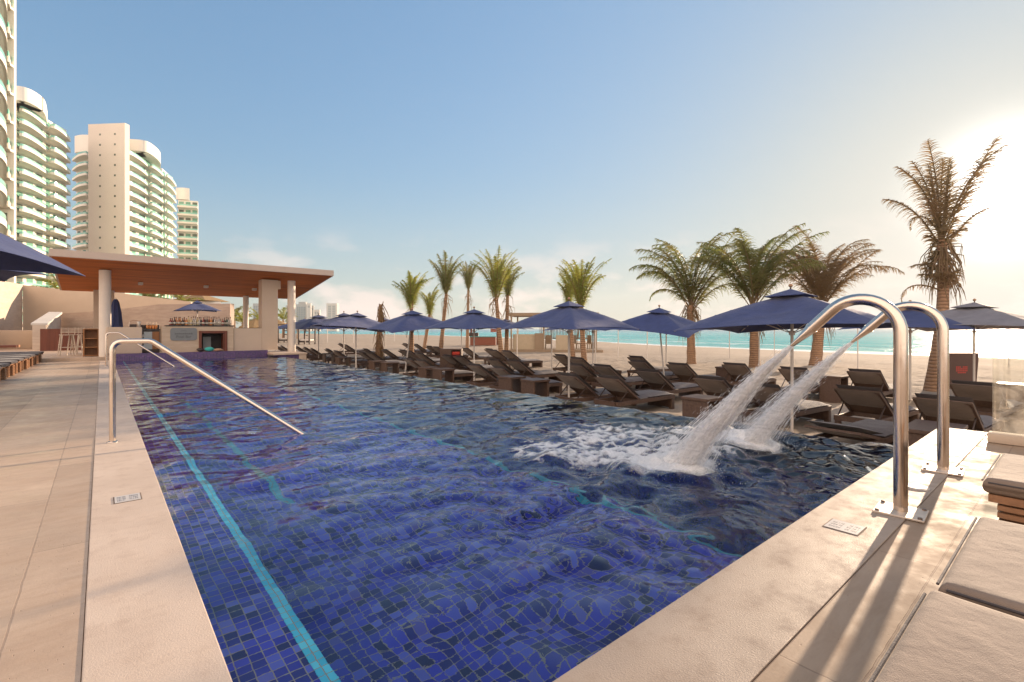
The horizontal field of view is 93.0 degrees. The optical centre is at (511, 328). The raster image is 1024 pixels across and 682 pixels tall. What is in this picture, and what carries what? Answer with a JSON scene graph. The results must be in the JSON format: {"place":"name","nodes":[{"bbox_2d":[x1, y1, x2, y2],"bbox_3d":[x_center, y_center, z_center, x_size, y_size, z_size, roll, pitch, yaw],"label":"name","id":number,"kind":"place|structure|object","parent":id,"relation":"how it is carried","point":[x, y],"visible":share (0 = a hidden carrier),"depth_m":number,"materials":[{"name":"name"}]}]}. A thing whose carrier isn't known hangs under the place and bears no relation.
{"place":"outdoors","nodes":[
{"label":"outdoors","id":0,"kind":"place"},
{"bbox_2d":[0,0,15,282],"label":"apartment tower","id":1,"kind":"structure","parent":0,"point":[8,118],"depth_m":53.61,"materials":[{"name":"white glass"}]},
{"bbox_2d":[0,360,98,681],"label":"paving","id":2,"kind":"structure","parent":0,"point":[47,422],"depth_m":2.75,"materials":[{"name":"stone"}]},
{"bbox_2d":[0,270,45,281],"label":"beach umbrella","id":3,"kind":"object","parent":2,"relation":"on","point":[5,275],"visible":0.65,"depth_m":9.15,"materials":[{"name":"blue fabric"}]},
{"bbox_2d":[0,233,84,275],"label":"beach umbrella","id":4,"kind":"object","parent":2,"relation":"on","point":[15,255],"visible":1,"depth_m":7.95,"materials":[{"name":"blue fabric"}]},
{"bbox_2d":[80,375,98,681],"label":"paving joint","id":5,"kind":"object","parent":2,"relation":"on","point":[87,567],"visible":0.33,"depth_m":2.05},
{"bbox_2d":[0,348,108,361],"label":"bar terrace","id":6,"kind":"structure","parent":0,"point":[49,356],"depth_m":16.70,"materials":[{"name":"stone"}]},
{"bbox_2d":[0,281,21,329],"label":"white stone wall","id":7,"kind":"structure","parent":6,"relation":"on","point":[10,305],"depth_m":26.61,"materials":[{"name":"stone"}]},
{"bbox_2d":[0,330,31,348],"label":"planter wall","id":8,"kind":"structure","parent":6,"relation":"on","point":[22,339],"depth_m":23.37,"materials":[{"name":"beige paint"}]},
{"bbox_2d":[31,312,61,349],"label":"stair wall","id":9,"kind":"structure","parent":6,"relation":"on","point":[50,320],"depth_m":22.23,"materials":[{"name":"stone"}]},
{"bbox_2d":[40,329,81,350],"bbox_3d":[-19.761,0.470,21.449,1.500,0.950,0.450,0,0,-40],"label":"red cabinet","id":10,"kind":"object","parent":6,"relation":"on","point":[49,339],"visible":0.5,"depth_m":21.08,"materials":[{"name":"wood"}]},
{"bbox_2d":[57,327,76,355],"bbox_3d":[-16.111,0.445,17.599,0.512,1.005,0.474,0,0,40],"label":"bar stool","id":11,"kind":"object","parent":6,"relation":"on","point":[72,339],"visible":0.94,"depth_m":17.57,"materials":[{"name":"brown wood"}]},
{"bbox_2d":[83,329,98,356],"bbox_3d":[-14.677,0.465,16.950,0.420,0.960,0.440,0,0,-40],"label":"shelf cabinet","id":12,"kind":"object","parent":6,"relation":"on","point":[90,342],"visible":0.9,"depth_m":17.02,"materials":[{"name":"brown wood"}]},
{"bbox_2d":[99,270,110,356],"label":"round column","id":13,"kind":"structure","parent":6,"relation":"on","point":[104,299],"depth_m":16.57,"materials":[{"name":"paint"}]},
{"bbox_2d":[111,298,122,326],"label":"closed umbrella","id":14,"kind":"object","parent":6,"relation":"on","point":[116,317],"visible":0.78,"depth_m":19.09,"materials":[{"name":"blue fabric"}]},
{"bbox_2d":[61,303,233,328],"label":"stone wall","id":15,"kind":"structure","parent":6,"relation":"on","point":[161,314],"depth_m":26.94,"materials":[{"name":"stone"}]},
{"bbox_3d":[-16.470,0.473,19.388,1.000,0.945,0.600,0,0,-40],"label":"dark counter","id":16,"kind":"object","parent":6,"relation":"on","visible":0},
{"bbox_2d":[93,290,113,328],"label":"square pillar","id":17,"kind":"structure","parent":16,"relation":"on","point":[95,308],"depth_m":19.20,"materials":[{"name":"beige paint"}]},
{"bbox_2d":[142,329,159,352],"bbox_3d":[-13.228,0.425,17.792,0.540,0.850,0.545,0,0,-40],"label":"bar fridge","id":18,"kind":"object","parent":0,"point":[154,334],"visible":0.33,"depth_m":17.61,"materials":[{"name":"black metal"}]},
{"bbox_2d":[82,360,232,681],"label":"pool coping","id":19,"kind":"object","parent":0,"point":[146,618],"visible":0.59,"depth_m":2.00,"materials":[{"name":"stone"}]},
{"bbox_2d":[106,338,306,442],"bbox_3d":[-2.759,0.763,4.879,2.124,1.345,0.142,0,0,-20],"label":"handrail","id":20,"kind":"object","parent":19,"relation":"on","point":[112,385],"visible":0.99,"depth_m":4.67,"materials":[{"name":"silver metal"}]},
{"bbox_2d":[116,350,267,360],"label":"pool wall","id":21,"kind":"structure","parent":0,"point":[185,355],"depth_m":17.90,"materials":[{"name":"tile"}]},
{"bbox_2d":[107,327,141,353],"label":"bar wall","id":22,"kind":"structure","parent":21,"relation":"on","point":[133,332],"depth_m":16.84,"materials":[{"name":"beige paint"}]},
{"bbox_2d":[160,325,234,352],"bbox_3d":[-11.905,0.355,18.449,2.310,0.990,0.690,0,0,-40],"label":"bar counter","id":23,"kind":"object","parent":21,"relation":"on","point":[218,336],"visible":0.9,"depth_m":18.31,"materials":[{"name":"stone"}]},
{"bbox_2d":[170,328,196,340],"bbox_3d":[-12.068,0.190,17.874,0.820,0.460,0.027,0,0,-40],"label":"bar sign","id":24,"kind":"object","parent":23,"relation":"attached to","point":[176,334],"visible":1,"depth_m":17.86,"materials":[{"name":"grey paint"}]},
{"bbox_2d":[234,279,280,350],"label":"bar wall","id":25,"kind":"structure","parent":21,"relation":"on","point":[264,336],"depth_m":19.72,"materials":[{"name":"beige paint"}]},
{"bbox_2d":[49,248,333,298],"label":"bar roof","id":26,"kind":"structure","parent":25,"relation":"on","point":[149,274],"depth_m":18.48,"materials":[{"name":"white paint"}]},
{"bbox_2d":[173,299,220,316],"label":"beach umbrella","id":27,"kind":"object","parent":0,"point":[197,306],"visible":0.99,"depth_m":23.91,"materials":[{"name":"blue fabric"}]},
{"bbox_2d":[296,302,306,330],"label":"hotel","id":28,"kind":"structure","parent":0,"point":[301,310],"depth_m":560.00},
{"bbox_2d":[326,303,338,330],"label":"hotel","id":29,"kind":"structure","parent":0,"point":[332,310],"depth_m":560.00,"materials":[{"name":"concrete"}]},
{"bbox_2d":[116,356,892,681],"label":"pool water","id":30,"kind":"structure","parent":0,"point":[376,526],"depth_m":2.91,"materials":[{"name":"blue liquid"}]},
{"bbox_2d":[267,351,306,359],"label":"column plinth","id":31,"kind":"structure","parent":30,"relation":"in","point":[298,355],"depth_m":19.43,"materials":[{"name":"stone"}]},
{"bbox_2d":[287,281,294,351],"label":"round column","id":32,"kind":"structure","parent":31,"relation":"on","point":[290,316],"depth_m":20.41,"materials":[{"name":"paint"}]},
{"bbox_2d":[16,0,1023,328],"label":"sky","id":33,"kind":"structure","parent":0,"point":[363,141],"materials":[{"name":"blue"}]},
{"bbox_2d":[268,333,1023,444],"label":"beach sand","id":34,"kind":"structure","parent":0,"point":[710,359],"depth_m":26.32,"materials":[{"name":"sand"}]},
{"bbox_2d":[72,123,175,297],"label":"apartment tower","id":35,"kind":"structure","parent":34,"relation":"on","point":[123,196],"depth_m":149.40,"materials":[{"name":"white concrete"}]},
{"bbox_2d":[176,188,197,295],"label":"apartment tower","id":36,"kind":"structure","parent":34,"relation":"on","point":[187,229],"depth_m":189.15,"materials":[{"name":"white concrete"}]},
{"bbox_2d":[173,295,227,303],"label":"villa","id":37,"kind":"object","parent":34,"relation":"on","point":[210,300],"visible":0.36,"depth_m":58.43,"materials":[{"name":"beige"}]},
{"bbox_2d":[279,313,349,361],"bbox_3d":[-9.749,0.562,24.500,3.000,2.715,3.000,0,0,45],"label":"beach umbrella","id":38,"kind":"object","parent":34,"relation":"on","point":[313,320],"visible":0.55,"depth_m":24.10,"materials":[{"name":"blue fabric"}]},
{"bbox_2d":[311,311,403,367],"bbox_3d":[-6.006,0.604,18.700,2.889,2.633,2.900,0,0,-32],"label":"beach umbrella","id":39,"kind":"object","parent":34,"relation":"on","point":[356,321],"visible":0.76,"depth_m":18.31,"materials":[{"name":"blue fabric"}]},
{"bbox_2d":[373,301,389,358],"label":"wrapped palm","id":40,"kind":"object","parent":34,"relation":"on","point":[379,347],"visible":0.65,"depth_m":23.89,"materials":[{"name":"brown plant"}]},
{"bbox_2d":[365,308,458,372],"bbox_3d":[-3.348,0.605,16.400,2.497,2.637,2.503,0,0,-36],"label":"beach umbrella","id":41,"kind":"object","parent":34,"relation":"on","point":[411,321],"visible":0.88,"depth_m":15.88,"materials":[{"name":"blue fabric"}]},
{"bbox_2d":[391,270,434,351],"bbox_3d":[-5.555,-0.585,26.861,2.247,5.330,2.286,0,0,-40],"label":"palm tree","id":42,"kind":"object","parent":34,"relation":"on","point":[411,289],"visible":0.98,"depth_m":26.78,"materials":[{"name":"green plant"}]},
{"bbox_2d":[418,285,440,348],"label":"palm tree","id":43,"kind":"object","parent":34,"relation":"on","point":[429,304],"visible":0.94,"depth_m":37.87,"materials":[{"name":"green plant"}]},
{"bbox_2d":[432,368,454,382],"bbox_3d":[-1.979,1.475,14.039,0.500,0.670,0.500,0,0,-39],"label":"side table","id":44,"kind":"object","parent":34,"relation":"on","point":[449,374],"visible":0.62,"depth_m":13.99,"materials":[{"name":"brown wicker"}]},
{"bbox_2d":[414,359,475,380],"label":"sun lounger","id":45,"kind":"object","parent":34,"relation":"on","point":[465,375],"visible":0.54,"depth_m":15.86,"materials":[{"name":"brown wicker"}]},
{"bbox_2d":[429,250,466,348],"bbox_3d":[-3.997,-1.334,29.943,2.534,6.846,2.521,0,0,-40],"label":"palm tree","id":46,"kind":"object","parent":34,"relation":"on","point":[446,277],"visible":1,"depth_m":29.86,"materials":[{"name":"green plant"}]},
{"bbox_2d":[440,348,462,367],"bbox_3d":[-2.397,1.270,19.250,0.840,0.980,0.500,0,0,0],"label":"towel box","id":47,"kind":"object","parent":34,"relation":"on","point":[453,352],"visible":0.48,"depth_m":19.00,"materials":[{"name":"brown wicker"}]},
{"bbox_2d":[456,259,485,347],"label":"palm tree","id":48,"kind":"object","parent":34,"relation":"on","point":[467,274],"visible":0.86,"depth_m":39.87,"materials":[{"name":"green plant"}]},
{"bbox_2d":[423,307,524,380],"bbox_3d":[-1.202,0.603,15.400,2.360,2.635,2.360,0,0,-42],"label":"beach umbrella","id":49,"kind":"object","parent":34,"relation":"on","point":[473,319],"visible":0.95,"depth_m":15.00,"materials":[{"name":"blue fabric"}]},
{"bbox_2d":[469,328,497,344],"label":"beach kiosk","id":50,"kind":"object","parent":34,"relation":"on","point":[486,340],"visible":0.55,"depth_m":50.00,"materials":[{"name":"red paint"}]},
{"bbox_2d":[470,245,520,353],"bbox_3d":[-0.909,-1.219,27.211,2.835,6.614,3.416,0,0,1],"label":"palm tree","id":51,"kind":"object","parent":34,"relation":"on","point":[495,272],"visible":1,"depth_m":26.81,"materials":[{"name":"green plant"}]},
{"bbox_2d":[466,363,530,386],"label":"sun lounger","id":52,"kind":"object","parent":34,"relation":"on","point":[489,377],"visible":0.5,"depth_m":13.50,"materials":[{"name":"brown wicker"}]},
{"bbox_2d":[497,375,525,392],"bbox_3d":[-0.004,1.475,11.780,0.500,0.670,0.500,0,0,-42],"label":"side table","id":53,"kind":"object","parent":34,"relation":"on","point":[510,382],"visible":0.57,"depth_m":11.71,"materials":[{"name":"wood"}]},
{"bbox_2d":[501,262,524,355],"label":"palm tree","id":54,"kind":"object","parent":34,"relation":"on","point":[508,289],"visible":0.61,"depth_m":29.89,"materials":[{"name":"green plant"}]},
{"bbox_2d":[501,350,542,367],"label":"sun lounger","id":55,"kind":"object","parent":34,"relation":"on","point":[508,354],"visible":0.72,"depth_m":21.68,"materials":[{"name":"brown wicker"}]},
{"bbox_2d":[489,365,562,392],"bbox_3d":[0.397,1.381,13.068,2.000,0.859,0.668,0,0,-34],"label":"sun lounger","id":56,"kind":"object","parent":34,"relation":"on","point":[555,386],"visible":0.27,"depth_m":12.82,"materials":[{"name":"brown wicker"}]},
{"bbox_2d":[506,359,561,381],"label":"sun lounger","id":57,"kind":"object","parent":34,"relation":"on","point":[521,367],"visible":0.61,"depth_m":15.54,"materials":[{"name":"brown wicker"}]},
{"bbox_2d":[520,378,549,396],"bbox_3d":[0.525,1.475,11.075,0.500,0.670,0.500,0,0,-36],"label":"side table","id":58,"kind":"object","parent":34,"relation":"on","point":[538,386],"visible":0.65,"depth_m":11.02,"materials":[{"name":"wood"}]},
{"bbox_2d":[509,312,602,352],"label":"beach pavilion","id":59,"kind":"structure","parent":34,"relation":"on","point":[528,342],"depth_m":37.67,"materials":[{"name":"beige wood"}]},
{"bbox_2d":[557,268,575,356],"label":"palm tree","id":60,"kind":"object","parent":34,"relation":"on","point":[566,292],"visible":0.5,"depth_m":27.88,"materials":[{"name":"green plant"}]},
{"bbox_2d":[499,297,640,396],"bbox_3d":[1.276,0.603,10.900,2.240,2.635,2.240,0,0,-40],"label":"beach umbrella","id":61,"kind":"object","parent":34,"relation":"on","point":[568,316],"visible":0.99,"depth_m":10.54,"materials":[{"name":"fabric"}]},
{"bbox_2d":[555,257,611,361],"bbox_3d":[3.271,-0.638,22.936,2.516,5.448,2.948,0,0,-40],"label":"palm tree","id":62,"kind":"object","parent":34,"relation":"on","point":[581,286],"visible":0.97,"depth_m":22.75,"materials":[{"name":"green plant"}]},
{"bbox_2d":[555,372,636,405],"bbox_3d":[1.945,1.381,11.116,2.000,0.859,0.668,0,0,-35],"label":"sun lounger","id":63,"kind":"object","parent":34,"relation":"on","point":[582,388],"visible":0.56,"depth_m":10.67,"materials":[{"name":"brown wicker"}]},
{"bbox_2d":[566,362,628,390],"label":"sun lounger","id":64,"kind":"object","parent":34,"relation":"on","point":[584,373],"visible":0.3,"depth_m":13.59,"materials":[{"name":"brown wicker"}]},
{"bbox_2d":[591,363,650,394],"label":"sun lounger","id":65,"kind":"object","parent":34,"relation":"on","point":[605,369],"visible":0.57,"depth_m":13.33,"materials":[{"name":"brown wicker"}]},
{"bbox_2d":[593,374,674,408],"bbox_3d":[2.691,1.381,10.595,2.000,0.859,0.668,0,0,-38],"label":"sun lounger","id":66,"kind":"object","parent":34,"relation":"on","point":[620,389],"visible":0.91,"depth_m":10.27,"materials":[{"name":"brown wicker"}]},
{"bbox_2d":[627,359,678,386],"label":"sun lounger","id":67,"kind":"object","parent":34,"relation":"on","point":[642,364],"visible":0.34,"depth_m":14.88,"materials":[{"name":"brown wicker"}]},
{"bbox_2d":[600,305,712,375],"bbox_3d":[4.296,0.607,14.300,2.510,2.633,2.490,0,0,36],"label":"beach umbrella","id":68,"kind":"object","parent":34,"relation":"on","point":[659,320],"visible":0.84,"depth_m":13.77,"materials":[{"name":"fabric"}]},
{"bbox_2d":[635,368,702,396],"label":"sun lounger","id":69,"kind":"object","parent":34,"relation":"on","point":[653,379],"visible":0.77,"depth_m":11.84,"materials":[{"name":"brown wicker"}]},
{"bbox_2d":[665,362,719,383],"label":"sun lounger","id":70,"kind":"object","parent":34,"relation":"on","point":[685,372],"visible":0.47,"depth_m":13.57,"materials":[{"name":"brown wicker"}]},
{"bbox_2d":[629,231,764,363],"bbox_3d":[8.787,-1.309,24.150,6.259,6.783,4.049,0,0,8],"label":"palm tree","id":71,"kind":"object","parent":34,"relation":"on","point":[684,282],"visible":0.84,"depth_m":23.77,"materials":[{"name":"green plant"}]},
{"bbox_2d":[681,394,723,419],"bbox_3d":[3.208,1.475,8.210,0.500,0.670,0.500,0,0,-39],"label":"side table","id":72,"kind":"object","parent":34,"relation":"on","point":[692,403],"visible":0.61,"depth_m":8.10,"materials":[{"name":"wood"}]},
{"bbox_2d":[692,375,759,406],"bbox_3d":[4.710,1.381,10.407,2.000,0.859,0.668,0,0,-38],"label":"sun lounger","id":73,"kind":"object","parent":34,"relation":"on","point":[713,385],"visible":0.31,"depth_m":9.92,"materials":[{"name":"brown wicker"}]},
{"bbox_2d":[721,362,775,385],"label":"sun lounger","id":74,"kind":"object","parent":34,"relation":"on","point":[734,371],"visible":0.46,"depth_m":13.55,"materials":[{"name":"brown wicker"}]},
{"bbox_2d":[682,223,829,367],"bbox_3d":[10.938,-1.252,21.909,5.794,6.669,3.816,0,0,3],"label":"palm tree","id":75,"kind":"object","parent":34,"relation":"on","point":[757,278],"visible":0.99,"depth_m":21.71,"materials":[{"name":"green plant"}]},
{"bbox_2d":[741,383,831,428],"bbox_3d":[5.155,1.381,9.095,2.000,0.859,0.668,0,0,-33],"label":"sun lounger","id":76,"kind":"object","parent":34,"relation":"on","point":[817,410],"visible":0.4,"depth_m":8.90,"materials":[{"name":"brown wicker"}]},
{"bbox_2d":[673,284,911,432],"bbox_3d":[4.649,0.583,8.070,2.840,2.674,2.840,0,0,-44],"label":"beach umbrella","id":77,"kind":"object","parent":34,"relation":"on","point":[791,309],"visible":0.84,"depth_m":7.78,"materials":[{"name":"fabric"}]},
{"bbox_2d":[778,366,818,399],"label":"sun lounger","id":78,"kind":"object","parent":34,"relation":"on","point":[784,371],"visible":0.27,"depth_m":12.04,"materials":[{"name":"brown wicker"}]},
{"bbox_2d":[763,225,904,365],"bbox_3d":[14.661,-1.398,23.286,5.849,6.986,3.645,0,0,11],"label":"palm tree","id":79,"kind":"object","parent":34,"relation":"on","point":[825,285],"visible":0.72,"depth_m":22.76,"materials":[{"name":"green plant"}]},
{"bbox_2d":[819,374,848,402],"bbox_3d":[7.907,1.475,11.945,0.500,0.670,0.500,0,0,-35],"label":"side table","id":80,"kind":"object","parent":34,"relation":"on","point":[827,385],"visible":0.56,"depth_m":11.83,"materials":[{"name":"wood"}]},
{"bbox_2d":[803,419,892,444],"bbox_3d":[5.003,1.524,6.934,2.098,0.573,0.668,0,0,-35],"label":"sun lounger","id":81,"kind":"object","parent":34,"relation":"on","point":[873,430],"visible":0.63,"depth_m":6.57,"materials":[{"name":"brown wicker"}]},
{"bbox_2d":[846,368,892,397],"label":"sun lounger","id":82,"kind":"object","parent":34,"relation":"on","point":[867,378],"visible":0.56,"depth_m":11.38,"materials":[{"name":"brown wicker"}]},
{"bbox_2d":[833,384,919,423],"bbox_3d":[6.517,1.381,8.651,2.000,0.859,0.668,0,0,-35],"label":"sun lounger","id":83,"kind":"object","parent":34,"relation":"on","point":[869,402],"visible":0.73,"depth_m":8.26,"materials":[{"name":"brown wicker"}]},
{"bbox_2d":[837,300,982,399],"bbox_3d":[9.831,0.603,12.000,2.500,2.635,2.500,0,0,-43],"label":"beach umbrella","id":84,"kind":"object","parent":34,"relation":"on","point":[917,319],"visible":0.36,"depth_m":11.34,"materials":[{"name":"fabric"}]},
{"bbox_2d":[908,419,967,446],"bbox_3d":[5.475,1.535,6.303,0.940,0.550,0.540,0,0,-40],"label":"lounge chair","id":85,"kind":"object","parent":34,"relation":"on","point":[918,429],"visible":0.29,"depth_m":6.22,"materials":[{"name":"brown wicker"}]},
{"bbox_2d":[882,135,1009,391],"bbox_3d":[12.326,-1.694,13.884,3.158,7.591,1.750,0,0,13],"label":"palm tree","id":86,"kind":"object","parent":34,"relation":"on","point":[944,277],"visible":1,"depth_m":13.69,"materials":[{"name":"green plant"}]},
{"bbox_2d":[912,393,1002,431],"bbox_3d":[6.924,1.381,7.519,2.000,0.859,0.668,0,0,-36],"label":"sun lounger","id":87,"kind":"object","parent":34,"relation":"on","point":[963,410],"visible":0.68,"depth_m":7.10,"materials":[{"name":"brown wicker"}]},
{"bbox_2d":[949,352,978,388],"bbox_3d":[13.269,1.233,14.573,1.000,1.055,0.556,0,0,-6],"label":"towel cabinet","id":88,"kind":"object","parent":34,"relation":"on","point":[960,365],"visible":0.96,"depth_m":14.30,"materials":[{"name":"wood"}]},
{"bbox_2d":[912,299,1023,380],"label":"beach umbrella","id":89,"kind":"object","parent":34,"relation":"on","point":[981,316],"visible":0.63,"depth_m":11.04,"materials":[{"name":"fabric"}]},
{"bbox_2d":[949,380,1023,420],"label":"sun lounger","id":90,"kind":"object","parent":34,"relation":"on","point":[989,399],"visible":0.77,"depth_m":8.76,"materials":[{"name":"brown wicker"}]},
{"bbox_2d":[997,382,1023,403],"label":"side table","id":91,"kind":"object","parent":34,"relation":"on","point":[1012,391],"visible":0.35,"depth_m":10.03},
{"bbox_2d":[279,329,1023,358],"bbox_3d":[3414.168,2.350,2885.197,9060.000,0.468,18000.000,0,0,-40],"label":"sea","id":92,"kind":"structure","parent":0,"point":[991,343],"depth_m":107.59,"materials":[{"name":"liquid"}]},
{"bbox_2d":[754,435,1023,681],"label":"paving","id":93,"kind":"structure","parent":0,"point":[849,632],"depth_m":1.97,"materials":[{"name":"stone"}]},
{"bbox_2d":[868,590,1023,681],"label":"deck lounger","id":94,"kind":"object","parent":93,"relation":"on","point":[947,638],"visible":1,"depth_m":1.07,"materials":[{"name":"beige fabric"}]},
{"bbox_2d":[936,517,1023,618],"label":"deck lounger","id":95,"kind":"object","parent":93,"relation":"on","point":[986,569],"visible":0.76,"depth_m":1.43,"materials":[{"name":"beige fabric"}]},
{"bbox_2d":[981,453,1023,524],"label":"deck lounger","id":96,"kind":"object","parent":93,"relation":"on","point":[1003,484],"visible":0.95,"depth_m":2.26,"materials":[{"name":"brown wood"}]},
{"bbox_2d":[987,356,1023,446],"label":"glass screen","id":97,"kind":"object","parent":93,"relation":"on","point":[1014,439],"visible":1,"depth_m":4.43,"materials":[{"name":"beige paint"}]},
{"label":"beach sand","id":98,"kind":"structure","parent":0,"visible":0},
{"bbox_2d":[16,86,70,329],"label":"apartment tower","id":99,"kind":"structure","parent":98,"relation":"on","point":[43,148],"depth_m":127.53,"materials":[{"name":"white concrete"}]},
{"bbox_2d":[23,285,192,329],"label":"beige wall","id":100,"kind":"structure","parent":98,"relation":"on","point":[38,302],"depth_m":29.24,"materials":[{"name":"paint"}]},
{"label":"pool wall","id":101,"kind":"structure","parent":0,"visible":0},
{"bbox_2d":[553,446,967,681],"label":"pool coping","id":102,"kind":"object","parent":101,"relation":"on","point":[749,616],"visible":0.67,"depth_m":1.88,"materials":[{"name":"stone"}]},
{"bbox_2d":[823,518,866,535],"bbox_3d":[1.763,1.048,2.577,0.162,0.004,0.162,0,0,-40],"label":"depth marker","id":103,"kind":"object","parent":102,"relation":"on","point":[846,527],"visible":1,"depth_m":2.57,"materials":[{"name":"ceramic"}]},
{"bbox_2d":[790,294,928,522],"bbox_3d":[2.081,0.418,2.960,0.245,1.264,0.700,0,0,-40],"label":"fountain pipe","id":104,"kind":"object","parent":102,"relation":"on","point":[898,507],"visible":1,"depth_m":2.77,"materials":[{"name":"silver metal"}]},
{"bbox_2d":[596,345,794,483],"bbox_3d":[1.333,0.650,3.914,1.315,1.119,1.501,0,0,-2],"label":"water jet","id":105,"kind":"object","parent":104,"relation":"attached to","point":[695,444],"visible":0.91,"depth_m":3.58,"materials":[{"name":"white liquid"}]},
{"bbox_2d":[851,301,964,476],"bbox_3d":[3.051,0.418,3.780,0.245,1.264,0.700,0,0,-40],"label":"fountain pipe","id":106,"kind":"object","parent":102,"relation":"on","point":[936,316],"visible":0.84,"depth_m":3.59,"materials":[{"name":"silver metal"}]},
{"bbox_2d":[728,342,853,450],"bbox_3d":[2.317,0.659,4.639,1.389,1.122,1.533,0,0,1],"label":"water jet","id":107,"kind":"object","parent":106,"relation":"attached to","point":[758,432],"visible":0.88,"depth_m":4.41,"materials":[{"name":"white liquid"}]},
{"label":"pool wall","id":108,"kind":"structure","parent":0,"visible":0},
{"bbox_2d":[911,428,987,453],"bbox_3d":[4.218,1.526,4.663,1.336,0.948,0.382,0,0,-40],"label":"pool coping","id":109,"kind":"object","parent":108,"relation":"on","point":[964,441],"visible":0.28,"depth_m":4.59,"materials":[{"name":"stone"}]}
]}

